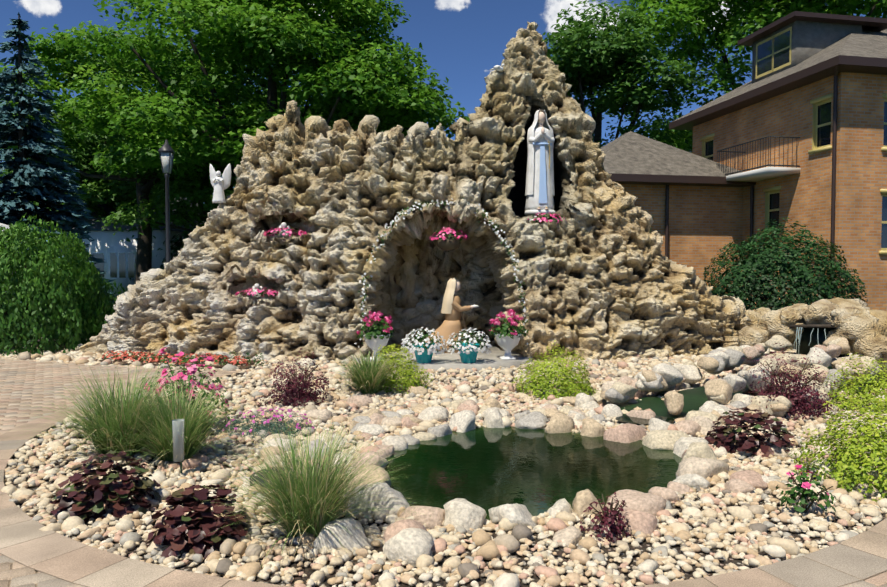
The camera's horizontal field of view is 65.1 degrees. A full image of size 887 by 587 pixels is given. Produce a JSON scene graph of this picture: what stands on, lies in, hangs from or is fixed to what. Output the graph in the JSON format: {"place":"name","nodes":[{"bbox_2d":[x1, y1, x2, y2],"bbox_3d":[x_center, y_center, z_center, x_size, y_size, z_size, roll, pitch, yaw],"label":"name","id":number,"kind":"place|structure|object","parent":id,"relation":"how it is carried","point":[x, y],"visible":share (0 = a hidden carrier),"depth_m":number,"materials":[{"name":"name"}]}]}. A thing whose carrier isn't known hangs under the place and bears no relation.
{"place":"outdoors","nodes":[
{"label":"outdoors","id":0,"kind":"place"},
{"bbox_2d":[0,223,22,293],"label":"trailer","id":1,"kind":"object","parent":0,"point":[5,226],"visible":0.04,"depth_m":17.36,"materials":[{"name":"white"}]},
{"bbox_2d":[96,356,259,368],"bbox_3d":[-4.057,1.020,10.449,2.926,0.001,0.879,1,2,15],"label":"mulch bed","id":2,"kind":"object","parent":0,"point":[177,363],"depth_m":10.21,"materials":[{"name":"brown soil"}]},
{"bbox_2d":[102,350,263,365],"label":"begonia plants","id":3,"kind":"object","parent":2,"relation":"on","point":[155,358],"visible":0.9,"depth_m":10.32,"materials":[{"name":"red plant"}]},
{"bbox_2d":[20,0,772,70],"bbox_3d":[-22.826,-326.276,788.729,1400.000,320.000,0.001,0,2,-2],"label":"cloud","id":4,"kind":"structure","parent":0,"point":[53,7],"depth_m":793.00,"materials":[{"name":"white"}]},
{"bbox_2d":[0,0,882,240],"label":"sky","id":5,"kind":"structure","parent":0,"point":[463,45],"materials":[{"name":"blue"}]},
{"bbox_2d":[0,357,886,586],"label":"paving path","id":6,"kind":"structure","parent":0,"point":[32,554],"depth_m":3.42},
{"bbox_2d":[0,335,886,586],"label":"pebble bed","id":7,"kind":"object","parent":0,"point":[442,582],"depth_m":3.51,"materials":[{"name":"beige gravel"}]},
{"bbox_2d":[0,212,127,355],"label":"shrub","id":8,"kind":"object","parent":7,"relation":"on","point":[37,283],"visible":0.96,"depth_m":11.82,"materials":[{"name":"green plant"}]},
{"bbox_2d":[50,450,160,521],"bbox_3d":[-2.016,1.138,4.160,0.604,0.361,0.603,0,2,-2],"label":"heuchera","id":9,"kind":"object","parent":7,"relation":"on","point":[111,490],"visible":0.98,"depth_m":4.04,"materials":[{"name":"purple plant"}]},
{"bbox_2d":[9,363,260,466],"bbox_3d":[-2.260,0.864,5.268,1.924,0.703,1.539,0,2,-2],"label":"grass tuft","id":10,"kind":"object","parent":7,"relation":"on","point":[120,423],"visible":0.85,"depth_m":5.11,"materials":[{"name":"green plant"}]},
{"bbox_2d":[172,419,183,472],"bbox_3d":[-1.811,1.054,4.750,0.078,0.380,0.080,2,3,39],"label":"marker","id":11,"kind":"object","parent":7,"relation":"on","point":[178,439],"visible":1,"depth_m":4.72,"materials":[{"name":"grey metal"}]},
{"bbox_2d":[136,347,232,422],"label":"flowers","id":12,"kind":"object","parent":7,"relation":"on","point":[193,369],"visible":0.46,"depth_m":6.01,"materials":[{"name":"pink plant"}]},
{"bbox_2d":[143,484,249,558],"bbox_3d":[-1.283,1.165,3.658,0.527,0.311,0.532,0,2,-2],"label":"heuchera","id":13,"kind":"object","parent":7,"relation":"on","point":[173,531],"visible":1,"depth_m":3.53,"materials":[{"name":"purple plant"}]},
{"bbox_2d":[218,407,315,438],"bbox_3d":[-1.528,1.120,6.059,0.850,0.242,0.614,0,2,-2],"label":"dianthus plant","id":14,"kind":"object","parent":7,"relation":"on","point":[256,428],"visible":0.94,"depth_m":5.98,"materials":[{"name":"pink plant"}]},
{"bbox_2d":[249,466,291,489],"bbox_3d":[-1.087,1.226,4.627,0.400,0.045,0.400,0,2,-2],"label":"skimmer lid","id":15,"kind":"object","parent":7,"relation":"on","point":[262,476],"visible":0.21,"depth_m":4.56,"materials":[{"name":"grey"}]},
{"bbox_2d":[258,348,339,407],"bbox_3d":[-1.511,0.921,7.400,0.746,0.681,0.771,1,2,14],"label":"barberry","id":16,"kind":"object","parent":7,"relation":"on","point":[295,390],"visible":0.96,"depth_m":7.28,"materials":[{"name":"purple plant"}]},
{"bbox_2d":[205,416,426,561],"bbox_3d":[-0.716,0.972,3.683,1.227,0.598,1.247,2,3,38],"label":"grass tuft","id":17,"kind":"object","parent":7,"relation":"on","point":[308,499],"visible":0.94,"depth_m":3.63,"materials":[{"name":"green plant"}]},
{"bbox_2d":[323,347,407,393],"bbox_3d":[-0.881,0.866,7.852,1.008,0.519,1.097,0,2,-2],"label":"grass tuft","id":18,"kind":"object","parent":7,"relation":"on","point":[367,377],"visible":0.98,"depth_m":7.77,"materials":[{"name":"green plant"}]},
{"bbox_2d":[354,343,432,394],"bbox_3d":[-0.596,0.909,8.214,0.946,0.678,0.873,0,2,-2],"label":"spirea","id":19,"kind":"object","parent":7,"relation":"on","point":[403,374],"visible":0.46,"depth_m":8.06,"materials":[{"name":"green plant"}]},
{"bbox_2d":[75,22,792,363],"bbox_3d":[0.572,-1.836,12.126,13.627,5.760,3.465,0,2,-2],"label":"rock grotto","id":20,"kind":"object","parent":7,"relation":"on","point":[600,276],"visible":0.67,"depth_m":11.23,"materials":[{"name":"beige stone"}]},
{"bbox_2d":[209,163,231,202],"bbox_3d":[-3.730,-1.837,11.528,0.375,0.665,0.195,0,2,3],"label":"angel statue","id":21,"kind":"object","parent":20,"relation":"on","point":[220,185],"visible":0.98,"depth_m":11.51,"materials":[{"name":"white stone"}]},
{"bbox_2d":[252,283,262,296],"bbox_3d":[-2.997,-0.050,11.151,0.177,0.228,0.152,0,2,-2],"label":"cherub statue","id":22,"kind":"object","parent":20,"relation":"on","point":[256,286],"visible":0.81,"depth_m":11.13,"materials":[{"name":"white stone"}]},
{"bbox_2d":[235,227,306,296],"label":"pink flowers","id":23,"kind":"object","parent":20,"relation":"on","point":[289,231],"visible":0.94,"depth_m":11.10,"materials":[{"name":"pink plant"}]},
{"bbox_2d":[279,222,289,236],"bbox_3d":[-2.603,-1.037,11.322,0.194,0.251,0.168,0,2,-2],"label":"cherub statue","id":24,"kind":"object","parent":20,"relation":"on","point":[283,225],"visible":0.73,"depth_m":11.29,"materials":[{"name":"white stone"}]},
{"bbox_2d":[354,197,528,346],"bbox_3d":[-0.037,-0.336,10.780,2.677,2.329,0.584,0,2,-2],"label":"flower garland","id":25,"kind":"object","parent":20,"relation":"on","point":[408,209],"visible":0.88,"depth_m":10.81,"materials":[{"name":"white plant"}]},
{"bbox_2d":[429,220,467,250],"bbox_3d":[0.082,-1.061,11.144,0.633,0.761,0.569,0,2,-2],"label":"hanging flower basket","id":26,"kind":"object","parent":20,"relation":"on","point":[447,241],"visible":1,"depth_m":11.01,"materials":[{"name":"pink plant"}]},
{"bbox_2d":[490,64,504,70],"bbox_3d":[0.888,-3.746,11.541,0.272,0.117,0.122,1,2,28],"label":"dove statue","id":27,"kind":"object","parent":20,"relation":"on","point":[498,68],"visible":1,"depth_m":11.49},
{"bbox_2d":[525,109,554,215],"bbox_3d":[1.611,-2.185,11.556,0.525,1.738,0.433,0,2,-6],"label":"mary statue","id":28,"kind":"object","parent":20,"relation":"on","point":[539,191],"visible":1,"depth_m":11.44,"materials":[{"name":"white stone"}]},
{"bbox_2d":[528,212,566,222],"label":"flowers","id":29,"kind":"object","parent":20,"relation":"on","point":[547,218],"visible":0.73,"depth_m":11.02,"materials":[{"name":"pink plant"}]},
{"bbox_2d":[354,345,532,371],"bbox_3d":[-0.020,1.011,10.984,2.760,0.110,2.650,0,2,-2],"label":"stone slab","id":30,"kind":"object","parent":7,"relation":"on","point":[448,361],"visible":0.31,"depth_m":10.20,"materials":[{"name":"stone"}]},
{"bbox_2d":[363,334,389,360],"bbox_3d":[-0.991,0.790,10.292,0.410,0.380,0.410,0,2,-2],"label":"flower urn","id":31,"kind":"object","parent":30,"relation":"on","point":[373,342],"visible":0.46,"depth_m":10.17,"materials":[{"name":"white"}]},
{"bbox_2d":[356,311,394,339],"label":"geranium plant","id":32,"kind":"object","parent":31,"relation":"on","point":[382,328],"visible":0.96,"depth_m":10.16,"materials":[{"name":"pink plant"}]},
{"bbox_2d":[413,343,434,362],"bbox_3d":[-0.281,0.856,9.975,0.330,0.270,0.330,0,2,-2],"label":"teal pot","id":33,"kind":"object","parent":30,"relation":"on","point":[424,357],"visible":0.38,"depth_m":9.87,"materials":[{"name":"teal"}]},
{"bbox_2d":[401,327,445,354],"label":"petunia plant","id":34,"kind":"object","parent":33,"relation":"on","point":[438,345],"visible":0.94,"depth_m":9.79,"materials":[{"name":"white plant"}]},
{"bbox_2d":[425,278,478,352],"bbox_3d":[0.111,0.343,11.293,0.929,1.204,0.452,0,2,6],"label":"bernadette statue","id":35,"kind":"object","parent":30,"relation":"on","point":[452,309],"visible":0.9,"depth_m":11.15,"materials":[{"name":"beige stone"}]},
{"bbox_2d":[457,343,479,362],"bbox_3d":[0.358,0.856,9.993,0.330,0.270,0.330,0,2,-2],"label":"teal pot","id":36,"kind":"object","parent":30,"relation":"on","point":[471,357],"visible":0.52,"depth_m":9.89,"materials":[{"name":"teal"}]},
{"bbox_2d":[445,327,491,353],"bbox_3d":[0.358,0.676,9.997,0.674,0.384,0.617,0,2,-2],"label":"petunia plant","id":37,"kind":"object","parent":36,"relation":"on","point":[468,340],"visible":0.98,"depth_m":9.82,"materials":[{"name":"white plant"}]},
{"bbox_2d":[494,333,521,359],"bbox_3d":[0.958,0.788,10.348,0.410,0.380,0.410,0,2,-2],"label":"flower urn","id":38,"kind":"object","parent":30,"relation":"on","point":[507,344],"visible":0.85,"depth_m":10.24,"materials":[{"name":"white"}]},
{"bbox_2d":[489,309,525,338],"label":"geranium plant","id":39,"kind":"object","parent":38,"relation":"on","point":[510,324],"visible":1,"depth_m":10.23,"materials":[{"name":"pink plant"}]},
{"bbox_2d":[511,340,597,400],"bbox_3d":[1.288,0.890,7.928,1.024,0.717,1.018,0,2,-2],"label":"spirea","id":40,"kind":"object","parent":7,"relation":"on","point":[571,384],"visible":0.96,"depth_m":7.73,"materials":[{"name":"green plant"}]},
{"bbox_2d":[241,335,886,566],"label":"boulders","id":41,"kind":"object","parent":7,"relation":"on","point":[409,541],"visible":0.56,"depth_m":5.93,"materials":[{"name":"beige stone"}]},
{"bbox_2d":[617,324,848,418],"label":"water","id":42,"kind":"structure","parent":41,"relation":"on","point":[811,336],"depth_m":7.43,"materials":[{"name":"rock"},{"name":"water"}]},
{"bbox_2d":[737,297,886,362],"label":"spillway rocks","id":43,"kind":"object","parent":41,"relation":"on","point":[860,326],"visible":0.77,"depth_m":8.75,"materials":[{"name":"beige stone"}]},
{"bbox_2d":[579,492,635,542],"bbox_3d":[0.865,1.194,3.721,0.289,0.267,0.306,0,2,-2],"label":"barberry","id":44,"kind":"object","parent":7,"relation":"on","point":[608,518],"visible":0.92,"depth_m":3.67,"materials":[{"name":"purple plant"}]},
{"bbox_2d":[615,415,674,423],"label":"waterfall","id":45,"kind":"structure","parent":7,"relation":"on","point":[630,419],"depth_m":6.36,"materials":[{"name":"liquid"}]},
{"bbox_2d":[704,407,795,458],"bbox_3d":[2.429,1.077,5.524,0.669,0.368,0.687,1,2,26],"label":"heuchera","id":46,"kind":"object","parent":7,"relation":"on","point":[727,432],"visible":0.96,"depth_m":5.40,"materials":[{"name":"purple plant"}]},
{"bbox_2d":[740,343,844,422],"bbox_3d":[3.438,0.890,6.906,0.943,0.790,0.989,1,2,25],"label":"barberry","id":47,"kind":"object","parent":7,"relation":"on","point":[799,402],"visible":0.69,"depth_m":6.73,"materials":[{"name":"purple plant"}]},
{"bbox_2d":[775,465,835,512],"bbox_3d":[2.104,1.131,4.007,0.318,0.282,0.336,0,2,-2],"label":"rose bush","id":48,"kind":"object","parent":7,"relation":"on","point":[806,494],"visible":1,"depth_m":3.98,"materials":[{"name":"green plant"}]},
{"bbox_2d":[789,391,886,501],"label":"spirea","id":49,"kind":"object","parent":7,"relation":"on","point":[847,459],"visible":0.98,"depth_m":4.58,"materials":[{"name":"green plant"}]},
{"bbox_2d":[822,353,886,413],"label":"spirea","id":50,"kind":"object","parent":7,"relation":"on","point":[877,387],"visible":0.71,"depth_m":6.98,"materials":[{"name":"green plant"}]},
{"bbox_2d":[384,426,684,524],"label":"pond water","id":51,"kind":"structure","parent":0,"point":[536,472],"depth_m":4.95,"materials":[{"name":"green liquid"}]},
{"label":"ground","id":52,"kind":"structure","parent":0,"visible":0},
{"bbox_2d":[0,12,116,309],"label":"spruce tree","id":53,"kind":"object","parent":52,"relation":"on","point":[39,183],"visible":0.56,"depth_m":21.83,"materials":[{"name":"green plant"}]},
{"bbox_2d":[1,133,163,230],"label":"tree","id":54,"kind":"object","parent":52,"relation":"on","point":[93,197],"visible":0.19,"depth_m":38.65,"materials":[{"name":"green plant"}]},
{"bbox_2d":[0,88,173,193],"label":"tree","id":55,"kind":"object","parent":52,"relation":"on","point":[102,138],"visible":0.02,"depth_m":39.82,"materials":[{"name":"green plant"}]},
{"bbox_2d":[63,197,204,294],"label":"house","id":56,"kind":"structure","parent":52,"relation":"on","point":[116,254],"depth_m":38.52,"materials":[{"name":"white"}]},
{"bbox_2d":[0,20,278,283],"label":"tree","id":57,"kind":"object","parent":52,"relation":"on","point":[64,51],"visible":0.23,"depth_m":33.05,"materials":[{"name":"green plant"}]},
{"bbox_2d":[129,231,189,280],"bbox_3d":[-10.394,-1.892,39.621,14.672,4.336,6.565,0,2,-2],"label":"shrub","id":58,"kind":"object","parent":52,"relation":"on","point":[179,245],"visible":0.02,"depth_m":38.25,"materials":[{"name":"green plant"}]},
{"bbox_2d":[158,140,174,262],"bbox_3d":[-6.717,-1.438,16.934,0.311,4.590,0.311,0,2,-2],"label":"lamp post","id":59,"kind":"object","parent":52,"relation":"on","point":[166,151],"visible":0.75,"depth_m":16.86,"materials":[{"name":"grey metal"}]},
{"bbox_2d":[95,105,332,241],"bbox_3d":[-10.566,-4.531,34.433,12.394,9.592,10.612,0,2,-2],"label":"tree","id":60,"kind":"object","parent":52,"relation":"on","point":[196,193],"visible":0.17,"depth_m":32.33,"materials":[{"name":"green plant"}]},
{"bbox_2d":[184,89,331,203],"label":"tree","id":61,"kind":"object","parent":52,"relation":"on","point":[306,117],"depth_m":44.20,"materials":[{"name":"green plant"}]},
{"bbox_2d":[63,0,469,187],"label":"tree","id":62,"kind":"object","parent":52,"relation":"on","point":[283,39],"visible":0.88,"depth_m":25.86,"materials":[{"name":"green plant"}]},
{"bbox_2d":[542,0,703,148],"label":"tree","id":63,"kind":"object","parent":52,"relation":"on","point":[591,66],"visible":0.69,"depth_m":32.14,"materials":[{"name":"green plant"}]},
{"bbox_2d":[586,0,886,152],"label":"tree","id":64,"kind":"object","parent":52,"relation":"on","point":[731,29],"visible":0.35,"depth_m":35.02,"materials":[{"name":"green plant"}]},
{"bbox_2d":[600,11,886,310],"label":"house","id":65,"kind":"structure","parent":52,"relation":"on","point":[794,129],"depth_m":18.87,"materials":[{"name":"brick"}]},
{"bbox_2d":[703,217,867,310],"bbox_3d":[7.019,-0.289,14.486,3.336,2.558,3.108,0,2,-2],"label":"shrub","id":66,"kind":"object","parent":52,"relation":"on","point":[741,284],"visible":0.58,"depth_m":13.80,"materials":[{"name":"green plant"}]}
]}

